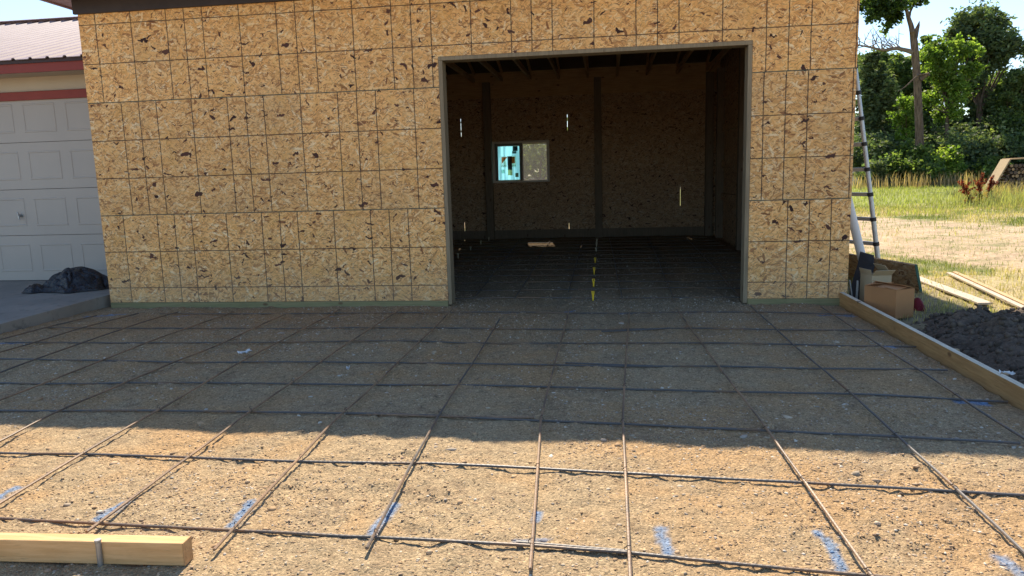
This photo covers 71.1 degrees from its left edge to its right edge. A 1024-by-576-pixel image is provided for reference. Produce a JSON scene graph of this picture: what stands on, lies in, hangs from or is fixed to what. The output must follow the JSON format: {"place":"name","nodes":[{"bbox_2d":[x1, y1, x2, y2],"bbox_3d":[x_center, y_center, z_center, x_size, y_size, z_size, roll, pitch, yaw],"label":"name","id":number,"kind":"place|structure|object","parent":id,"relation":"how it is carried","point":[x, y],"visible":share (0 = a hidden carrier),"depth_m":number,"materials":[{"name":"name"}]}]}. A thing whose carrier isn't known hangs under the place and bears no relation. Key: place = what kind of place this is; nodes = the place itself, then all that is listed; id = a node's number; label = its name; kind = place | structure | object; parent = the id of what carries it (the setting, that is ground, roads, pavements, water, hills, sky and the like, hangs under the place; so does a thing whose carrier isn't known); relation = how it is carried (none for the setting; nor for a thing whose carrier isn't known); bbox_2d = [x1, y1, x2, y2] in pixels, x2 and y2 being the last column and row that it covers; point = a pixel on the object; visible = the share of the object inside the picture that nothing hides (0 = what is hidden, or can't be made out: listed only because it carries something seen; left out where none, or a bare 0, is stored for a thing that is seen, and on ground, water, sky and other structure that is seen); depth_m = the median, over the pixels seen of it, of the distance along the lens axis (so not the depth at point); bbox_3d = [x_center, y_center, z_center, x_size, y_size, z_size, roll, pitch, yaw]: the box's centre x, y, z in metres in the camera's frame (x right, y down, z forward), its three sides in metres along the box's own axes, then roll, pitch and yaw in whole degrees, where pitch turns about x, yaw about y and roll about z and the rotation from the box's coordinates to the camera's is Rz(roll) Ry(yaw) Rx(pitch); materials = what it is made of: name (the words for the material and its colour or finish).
{"place":"outdoors","nodes":[
{"label":"outdoors","id":0,"kind":"place"},
{"bbox_2d":[0,0,1023,126],"label":"sky","id":1,"kind":"structure","parent":0,"point":[930,17],"materials":[{"name":"white"}]},
{"bbox_2d":[722,172,1023,331],"bbox_3d":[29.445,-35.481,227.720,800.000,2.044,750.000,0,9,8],"label":"ground","id":2,"kind":"structure","parent":0,"point":[1003,252],"depth_m":11.76,"materials":[{"name":"soil"}]},
{"bbox_2d":[0,16,107,280],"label":"old garage","id":3,"kind":"structure","parent":2,"relation":"on","point":[50,220],"depth_m":9.32,"materials":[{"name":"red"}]},
{"bbox_2d":[0,98,107,280],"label":"garage door","id":4,"kind":"structure","parent":3,"relation":"in","point":[43,213],"depth_m":9.34,"materials":[{"name":"paint"}]},
{"bbox_2d":[0,281,110,333],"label":"concrete apron","id":5,"kind":"object","parent":2,"relation":"on","point":[19,310],"visible":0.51,"depth_m":7.84,"materials":[{"name":"grey concrete"}]},
{"bbox_2d":[21,266,108,292],"bbox_3d":[-5.318,-0.128,8.738,1.059,0.267,0.732,0,9,8],"label":"garbage bag","id":6,"kind":"object","parent":5,"relation":"on","point":[74,279],"visible":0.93,"depth_m":8.55,"materials":[{"name":"black plastic"}]},
{"bbox_2d":[40,0,859,308],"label":"unfinished workshop","id":7,"kind":"structure","parent":2,"relation":"on","point":[310,152],"depth_m":7.62,"materials":[{"name":"wood"}]},
{"bbox_2d":[492,140,549,182],"bbox_3d":[0.197,-2.751,15.598,1.240,0.890,0.085,0,9,8],"label":"window","id":8,"kind":"structure","parent":7,"relation":"in","point":[517,161],"depth_m":15.60,"materials":[{"name":"glass"}]},
{"bbox_2d":[0,235,1023,575],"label":"gravel pad","id":9,"kind":"object","parent":2,"relation":"on","point":[156,429],"visible":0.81,"depth_m":3.76,"materials":[{"name":"gravel"}]},
{"bbox_2d":[0,315,96,339],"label":"rebar","id":10,"kind":"object","parent":9,"relation":"on","point":[46,327],"visible":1,"depth_m":6.88,"materials":[{"name":"brown metal"}]},
{"bbox_2d":[0,313,138,352],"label":"rebar","id":11,"kind":"object","parent":9,"relation":"on","point":[66,332],"visible":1,"depth_m":6.60,"materials":[{"name":"brown metal"}]},
{"bbox_2d":[0,311,178,372],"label":"rebar","id":12,"kind":"object","parent":9,"relation":"on","point":[83,342],"visible":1,"depth_m":6.12,"materials":[{"name":"brown metal"}]},
{"bbox_2d":[0,532,192,565],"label":"form board","id":13,"kind":"object","parent":9,"relation":"on","point":[116,549],"visible":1,"depth_m":2.56,"materials":[{"name":"beige wood"}]},
{"bbox_2d":[94,538,103,566],"bbox_3d":[-1.464,1.033,2.558,0.025,0.288,0.023,0,9,8],"label":"steel stake","id":14,"kind":"object","parent":9,"relation":"on","point":[99,554],"visible":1,"depth_m":2.54,"materials":[{"name":"silver metal"}]},
{"bbox_2d":[0,311,233,400],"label":"rebar","id":15,"kind":"object","parent":9,"relation":"on","point":[14,394],"visible":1,"depth_m":5.52,"materials":[{"name":"metal"}]},
{"bbox_2d":[0,314,285,441],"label":"rebar","id":16,"kind":"object","parent":9,"relation":"on","point":[39,420],"visible":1,"depth_m":4.79,"materials":[{"name":"metal"}]},
{"bbox_2d":[0,309,339,504],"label":"rebar","id":17,"kind":"object","parent":9,"relation":"on","point":[78,455],"visible":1,"depth_m":4.00,"materials":[{"name":"metal"}]},
{"bbox_2d":[85,308,401,532],"bbox_3d":[-1.415,0.567,5.089,0.063,0.045,4.744,-1,9,6],"label":"rebar","id":18,"kind":"object","parent":9,"relation":"on","point":[166,472],"visible":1,"depth_m":3.67,"materials":[{"name":"metal"}]},
{"bbox_2d":[237,349,251,353],"bbox_3d":[-2.091,0.499,5.610,0.100,0.025,0.056,-10,12,-43],"label":"paper scrap","id":19,"kind":"object","parent":9,"relation":"on","point":[245,352],"visible":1,"depth_m":5.60,"materials":[{"name":"white paper"}]},
{"bbox_2d":[213,308,452,550],"bbox_3d":[-0.858,0.580,4.889,0.060,0.039,4.687,-1,9,6],"label":"rebar","id":20,"kind":"object","parent":9,"relation":"on","point":[232,529],"visible":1,"depth_m":3.45,"materials":[{"name":"metal"}]},
{"bbox_2d":[365,319,499,549],"bbox_3d":[-0.336,0.601,4.611,0.057,0.046,4.168,-1,9,6],"label":"rebar","id":21,"kind":"object","parent":9,"relation":"on","point":[376,529],"visible":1,"depth_m":3.37,"materials":[{"name":"metal"}]},
{"bbox_2d":[348,413,533,418],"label":"rebar","id":22,"kind":"object","parent":9,"relation":"on","point":[453,416],"visible":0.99,"depth_m":4.03,"materials":[{"name":"brown metal"}]},
{"bbox_2d":[0,517,889,575],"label":"rebar","id":23,"kind":"object","parent":9,"relation":"on","point":[703,560],"visible":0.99,"depth_m":2.62,"materials":[{"name":"brown metal"}]},
{"bbox_2d":[5,340,915,347],"bbox_3d":[-0.738,0.449,5.859,7.546,0.033,0.101,0,9,8],"label":"rebar","id":24,"kind":"object","parent":9,"relation":"on","point":[498,343],"visible":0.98,"depth_m":5.75,"materials":[{"name":"brown metal"}]},
{"bbox_2d":[48,327,881,330],"bbox_3d":[-0.745,0.363,6.423,7.616,0.031,0.056,0,9,8],"label":"rebar","id":25,"kind":"object","parent":9,"relation":"on","point":[488,328],"visible":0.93,"depth_m":6.34,"materials":[{"name":"metal"}]},
{"bbox_2d":[0,358,947,370],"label":"rebar","id":26,"kind":"object","parent":9,"relation":"on","point":[487,364],"visible":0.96,"depth_m":5.11,"materials":[{"name":"brown metal"}]},
{"bbox_2d":[474,239,520,297],"bbox_3d":[-0.113,-0.476,11.659,0.021,0.029,7.524,-1,9,5],"label":"rebar","id":27,"kind":"object","parent":9,"relation":"on","point":[494,271],"visible":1,"depth_m":9.82,"materials":[{"name":"metal"}]},
{"bbox_2d":[0,382,1007,402],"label":"rebar","id":28,"kind":"object","parent":9,"relation":"on","point":[835,393],"visible":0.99,"depth_m":4.54,"materials":[{"name":"grey metal"}]},
{"bbox_2d":[159,311,851,314],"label":"rebar","id":29,"kind":"object","parent":9,"relation":"on","point":[536,312],"visible":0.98,"depth_m":7.02,"materials":[{"name":"brown metal"}]},
{"bbox_2d":[0,409,1020,444],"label":"rebar","id":30,"kind":"object","parent":9,"relation":"on","point":[638,424],"visible":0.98,"depth_m":3.86,"materials":[{"name":"grey metal"}]},
{"bbox_2d":[0,452,1023,496],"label":"rebar","id":31,"kind":"object","parent":9,"relation":"on","point":[610,472],"visible":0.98,"depth_m":3.24,"materials":[{"name":"grey metal"}]},
{"bbox_2d":[514,238,551,298],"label":"rebar","id":32,"kind":"object","parent":9,"relation":"on","point":[531,271],"visible":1,"depth_m":9.69,"materials":[{"name":"metal"}]},
{"bbox_2d":[528,308,569,570],"bbox_3d":[0.280,0.572,4.748,0.082,0.040,4.779,-1,9,6],"label":"rebar","id":33,"kind":"object","parent":9,"relation":"on","point":[532,544],"visible":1,"depth_m":3.22,"materials":[{"name":"metal"}]},
{"bbox_2d":[516,540,626,550],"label":"rebar","id":34,"kind":"object","parent":9,"relation":"on","point":[527,542],"visible":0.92,"depth_m":2.57,"materials":[{"name":"brown metal"}]},
{"bbox_2d":[568,237,583,292],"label":"rebar","id":35,"kind":"object","parent":9,"relation":"on","point":[575,267],"visible":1,"depth_m":10.08,"materials":[{"name":"metal"}]},
{"bbox_2d":[453,240,714,244],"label":"rebar","id":36,"kind":"object","parent":9,"relation":"on","point":[593,241],"visible":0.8,"depth_m":14.34,"materials":[{"name":"brown metal"}]},
{"bbox_2d":[453,242,718,246],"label":"rebar","id":37,"kind":"object","parent":9,"relation":"on","point":[570,244],"visible":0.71,"depth_m":13.80,"materials":[{"name":"metal"}]},
{"bbox_2d":[565,362,636,364],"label":"rebar","id":38,"kind":"object","parent":9,"relation":"on","point":[595,363],"visible":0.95,"depth_m":5.04,"materials":[{"name":"brown metal"}]},
{"bbox_2d":[609,237,622,298],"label":"rebar","id":39,"kind":"object","parent":9,"relation":"on","point":[616,270],"visible":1,"depth_m":9.57,"materials":[{"name":"metal"}]},
{"bbox_2d":[620,311,631,575],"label":"rebar","id":40,"kind":"object","parent":9,"relation":"on","point":[629,551],"visible":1,"depth_m":3.12,"materials":[{"name":"metal"}]},
{"bbox_2d":[601,327,669,331],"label":"rebar","id":41,"kind":"object","parent":9,"relation":"on","point":[634,329],"visible":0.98,"depth_m":6.11,"materials":[{"name":"brown metal"}]},
{"bbox_2d":[648,237,674,300],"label":"rebar","id":42,"kind":"object","parent":9,"relation":"on","point":[663,273],"visible":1,"depth_m":9.17,"materials":[{"name":"metal"}]},
{"bbox_2d":[685,236,738,294],"bbox_3d":[3.009,-0.506,11.275,0.021,0.031,7.464,0,9,9],"label":"rebar","id":43,"kind":"object","parent":9,"relation":"on","point":[715,269],"visible":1,"depth_m":9.40,"materials":[{"name":"metal"}]},
{"bbox_2d":[677,309,873,575],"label":"rebar","id":44,"kind":"object","parent":9,"relation":"on","point":[856,554],"visible":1,"depth_m":3.08,"materials":[{"name":"metal"}]},
{"bbox_2d":[750,305,1023,553],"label":"rebar","id":45,"kind":"object","parent":9,"relation":"on","point":[992,522],"visible":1,"depth_m":3.24,"materials":[{"name":"brown metal"}]},
{"bbox_2d":[820,306,1023,439],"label":"rebar","id":46,"kind":"object","parent":9,"relation":"on","point":[973,406],"visible":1,"depth_m":4.31,"materials":[{"name":"metal"}]},
{"bbox_2d":[855,281,858,298],"bbox_3d":[3.418,0.042,7.097,0.024,0.230,0.022,0,9,8],"label":"steel stake","id":47,"kind":"object","parent":2,"relation":"on","point":[857,285],"visible":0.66,"depth_m":7.08,"materials":[{"name":"grey metal"}]},
{"bbox_2d":[850,195,864,258],"bbox_3d":[3.717,-0.647,7.766,0.419,1.240,0.090,0,9,8],"label":"white pipe","id":48,"kind":"object","parent":2,"relation":"on","point":[856,235],"visible":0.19,"depth_m":7.74,"materials":[{"name":"plastic"}]},
{"bbox_2d":[849,251,874,301],"bbox_3d":[3.609,-0.115,7.373,0.168,0.468,0.560,5,11,37],"label":"foam sheet","id":49,"kind":"object","parent":2,"relation":"on","point":[865,260],"visible":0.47,"depth_m":7.45,"materials":[{"name":"plastic"}]},
{"bbox_2d":[849,64,879,257],"bbox_3d":[3.953,-2.294,8.567,0.965,4.377,0.514,0,9,8],"label":"telescoping ladder","id":50,"kind":"object","parent":2,"relation":"on","point":[869,194],"visible":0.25,"depth_m":8.47,"materials":[{"name":"metal"}]},
{"bbox_2d":[853,155,896,186],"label":"shrub","id":51,"kind":"object","parent":2,"relation":"on","point":[879,168],"visible":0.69,"depth_m":34.22,"materials":[{"name":"green plant"}]},
{"bbox_2d":[859,263,895,300],"bbox_3d":[3.588,-0.046,7.048,0.222,0.368,0.259,-2,9,-4],"label":"cardboard box","id":52,"kind":"object","parent":2,"relation":"on","point":[883,273],"visible":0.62,"depth_m":7.00,"materials":[{"name":"beige cardboard"}]},
{"bbox_2d":[853,131,902,183],"bbox_3d":[18.543,-6.630,37.353,2.772,3.241,3.384,0,9,8],"label":"shrub","id":53,"kind":"object","parent":2,"relation":"on","point":[858,155],"visible":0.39,"depth_m":36.99,"materials":[{"name":"green plant"}]},
{"bbox_2d":[854,130,901,182],"bbox_3d":[19.050,-6.499,36.913,2.644,3.125,3.944,0,9,8],"label":"shrub","id":54,"kind":"object","parent":2,"relation":"on","point":[886,142],"visible":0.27,"depth_m":35.81,"materials":[{"name":"green plant"}]},
{"bbox_2d":[854,49,909,151],"bbox_3d":[20.014,-9.286,39.112,3.589,7.311,2.902,6,11,40],"label":"cedar tree","id":55,"kind":"object","parent":2,"relation":"on","point":[878,85],"visible":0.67,"depth_m":38.37,"materials":[{"name":"green plant"}]},
{"bbox_2d":[857,48,911,96],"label":"cedar tree","id":56,"kind":"object","parent":2,"relation":"on","point":[885,55],"visible":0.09,"depth_m":43.62,"materials":[{"name":"green plant"}]},
{"bbox_2d":[848,253,922,292],"bbox_3d":[4.024,-0.288,8.731,0.113,0.326,2.532,-3,9,-11],"label":"sheathing offcut","id":57,"kind":"object","parent":2,"relation":"on","point":[905,273],"visible":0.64,"depth_m":7.74,"materials":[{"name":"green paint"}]},
{"bbox_2d":[864,280,914,318],"bbox_3d":[3.409,0.097,6.481,0.217,0.296,0.346,-5,9,-20],"label":"cardboard box","id":58,"kind":"object","parent":2,"relation":"on","point":[895,301],"visible":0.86,"depth_m":6.36,"materials":[{"name":"brown cardboard"}]},
{"bbox_2d":[858,0,929,159],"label":"broken tree","id":59,"kind":"object","parent":2,"relation":"on","point":[890,12],"visible":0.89,"depth_m":33.76,"materials":[{"name":"brown plant"}]},
{"bbox_2d":[886,94,914,141],"bbox_3d":[19.495,-7.343,35.912,1.851,4.577,1.741,0,9,8],"label":"leafy tree","id":60,"kind":"object","parent":2,"relation":"on","point":[903,117],"visible":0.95,"depth_m":35.43,"materials":[{"name":"green plant"}]},
{"bbox_2d":[878,138,931,184],"bbox_3d":[19.174,-6.116,35.525,2.543,2.604,3.207,0,9,8],"label":"shrub","id":61,"kind":"object","parent":2,"relation":"on","point":[894,160],"visible":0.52,"depth_m":35.07,"materials":[{"name":"green plant"}]},
{"bbox_2d":[887,51,926,138],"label":"cedar tree","id":62,"kind":"object","parent":2,"relation":"on","point":[900,65],"visible":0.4,"depth_m":40.80,"materials":[{"name":"green plant"}]},
{"bbox_2d":[914,297,924,310],"bbox_3d":[3.759,0.146,6.651,0.161,0.118,0.180,5,11,38],"label":"red bag","id":63,"kind":"object","parent":2,"relation":"on","point":[919,305],"visible":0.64,"depth_m":6.59,"materials":[{"name":"fabric"}]},
{"bbox_2d":[893,142,946,184],"bbox_3d":[19.535,-5.893,34.221,2.165,2.273,3.171,5,11,35],"label":"shrub","id":64,"kind":"object","parent":2,"relation":"on","point":[912,163],"visible":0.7,"depth_m":33.78,"materials":[{"name":"green plant"}]},
{"bbox_2d":[911,156,948,185],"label":"shrub","id":65,"kind":"object","parent":2,"relation":"on","point":[936,169],"visible":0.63,"depth_m":32.93,"materials":[{"name":"green plant"}]},
{"bbox_2d":[919,34,942,104],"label":"cedar tree","id":66,"kind":"object","parent":2,"relation":"on","point":[923,39],"visible":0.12,"depth_m":42.57,"materials":[{"name":"green plant"}]},
{"bbox_2d":[839,292,1023,410],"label":"form board","id":67,"kind":"object","parent":2,"relation":"on","point":[1002,386],"visible":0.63,"depth_m":4.88,"materials":[{"name":"beige wood"}]},
{"bbox_2d":[847,179,1023,322],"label":"lawn grass","id":68,"kind":"structure","parent":2,"relation":"on","point":[1009,199],"depth_m":19.30,"materials":[{"name":"green plant"}]},
{"bbox_2d":[852,170,1022,189],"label":"seeding grass","id":69,"kind":"structure","parent":2,"relation":"on","point":[951,181],"depth_m":32.65,"materials":[{"name":"plant"}]},
{"bbox_2d":[913,89,974,138],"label":"cedar tree","id":70,"kind":"object","parent":2,"relation":"on","point":[928,122],"visible":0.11,"depth_m":41.63,"materials":[{"name":"green plant"}]},
{"bbox_2d":[912,120,981,156],"bbox_3d":[21.812,-6.913,36.975,2.940,3.224,4.477,0,9,8],"label":"shrub","id":71,"kind":"object","parent":2,"relation":"on","point":[938,140],"visible":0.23,"depth_m":36.11,"materials":[{"name":"green plant"}]},
{"bbox_2d":[908,32,989,146],"bbox_3d":[22.430,-9.187,36.784,3.727,7.696,2.828,-7,10,-29],"label":"leafy tree","id":72,"kind":"object","parent":2,"relation":"on","point":[943,68],"visible":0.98,"depth_m":36.16,"materials":[{"name":"green plant"}]},
{"bbox_2d":[926,143,971,183],"bbox_3d":[20.958,-5.860,34.674,2.227,2.310,3.480,3,10,26],"label":"shrub","id":73,"kind":"object","parent":2,"relation":"on","point":[954,164],"visible":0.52,"depth_m":33.93,"materials":[{"name":"green plant"}]},
{"bbox_2d":[920,276,992,304],"bbox_3d":[4.586,-0.001,7.617,0.134,0.048,1.753,0,9,8],"label":"plank","id":74,"kind":"object","parent":2,"relation":"on","point":[963,295],"visible":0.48,"depth_m":7.28,"materials":[{"name":"beige wood"}]},
{"bbox_2d":[913,118,1000,160],"bbox_3d":[23.584,-7.421,37.780,3.732,4.270,5.006,-4,9,-13],"label":"shrub","id":75,"kind":"object","parent":2,"relation":"on","point":[961,127],"visible":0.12,"depth_m":37.10,"materials":[{"name":"green plant"}]},
{"bbox_2d":[910,304,1023,383],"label":"soil clods","id":76,"kind":"object","parent":2,"relation":"on","point":[953,324],"visible":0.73,"depth_m":5.40,"materials":[{"name":"black soil"}]},
{"bbox_2d":[958,179,976,205],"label":"dock plant","id":77,"kind":"object","parent":2,"relation":"on","point":[965,191],"visible":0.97,"depth_m":21.98,"materials":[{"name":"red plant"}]},
{"bbox_2d":[922,307,1023,381],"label":"soil mound","id":78,"kind":"object","parent":2,"relation":"on","point":[1006,344],"visible":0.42,"depth_m":5.25,"materials":[{"name":"black soil"}]},
{"bbox_2d":[999,370,1015,375],"bbox_3d":[2.790,0.478,4.034,0.070,0.027,0.044,1,9,17],"label":"paper scrap","id":79,"kind":"object","parent":78,"relation":"on","point":[1007,373],"visible":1,"depth_m":4.04,"materials":[{"name":"white paper"}]},
{"bbox_2d":[973,173,987,203],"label":"dock plant","id":80,"kind":"object","parent":2,"relation":"on","point":[978,184],"visible":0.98,"depth_m":22.22,"materials":[{"name":"brown plant"}]},
{"bbox_2d":[940,0,1023,133],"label":"juniper tree","id":81,"kind":"object","parent":2,"relation":"on","point":[989,28],"visible":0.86,"depth_m":38.10,"materials":[{"name":"green plant"}]},
{"bbox_2d":[960,130,1004,174],"bbox_3d":[23.336,-6.443,36.339,2.582,3.053,3.235,2,9,20],"label":"shrub","id":82,"kind":"object","parent":2,"relation":"on","point":[983,148],"visible":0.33,"depth_m":35.37,"materials":[{"name":"green plant"}]},
{"bbox_2d":[946,272,1023,307],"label":"plank","id":83,"kind":"object","parent":2,"relation":"on","point":[997,295],"visible":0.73,"depth_m":7.29,"materials":[{"name":"beige wood"}]},
{"bbox_2d":[967,154,1005,183],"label":"shrub","id":84,"kind":"object","parent":2,"relation":"on","point":[986,164],"visible":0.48,"depth_m":33.81,"materials":[{"name":"green plant"}]},
{"bbox_2d":[965,69,1009,124],"bbox_3d":[27.056,-9.261,40.368,3.574,6.408,3.693,0,9,8],"label":"leafy tree","id":85,"kind":"object","parent":2,"relation":"on","point":[997,88],"visible":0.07,"depth_m":39.62,"materials":[{"name":"green plant"}]},
{"bbox_2d":[952,271,1023,304],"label":"plank","id":86,"kind":"object","parent":2,"relation":"on","point":[992,289],"visible":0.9,"depth_m":7.41,"materials":[{"name":"beige wood"}]},
{"bbox_2d":[982,175,997,201],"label":"dock plant","id":87,"kind":"object","parent":2,"relation":"on","point":[992,183],"visible":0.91,"depth_m":22.60,"materials":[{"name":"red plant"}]},
{"bbox_2d":[962,106,1023,154],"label":"shrub","id":88,"kind":"object","parent":2,"relation":"on","point":[988,122],"visible":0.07,"depth_m":37.26,"materials":[{"name":"green plant"}]},
{"bbox_2d":[971,121,1023,174],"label":"shrub","id":89,"kind":"object","parent":2,"relation":"on","point":[1008,143],"visible":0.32,"depth_m":35.12,"materials":[{"name":"green plant"}]},
{"bbox_2d":[977,105,1023,148],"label":"shrub","id":90,"kind":"object","parent":2,"relation":"on","point":[1012,121],"visible":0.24,"depth_m":36.40,"materials":[{"name":"green plant"}]},
{"bbox_2d":[982,158,1023,191],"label":"firewood rack","id":91,"kind":"object","parent":2,"relation":"on","point":[1000,168],"visible":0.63,"depth_m":25.18,"materials":[{"name":"beige wood"}]},
{"bbox_2d":[995,66,1023,128],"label":"leafy tree","id":92,"kind":"object","parent":2,"relation":"on","point":[1011,98],"visible":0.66,"depth_m":36.87,"materials":[{"name":"green plant"}]},
{"bbox_2d":[1002,134,1023,177],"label":"shrub","id":93,"kind":"object","parent":2,"relation":"on","point":[1018,160],"visible":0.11,"depth_m":34.89,"materials":[{"name":"green plant"}]}
]}

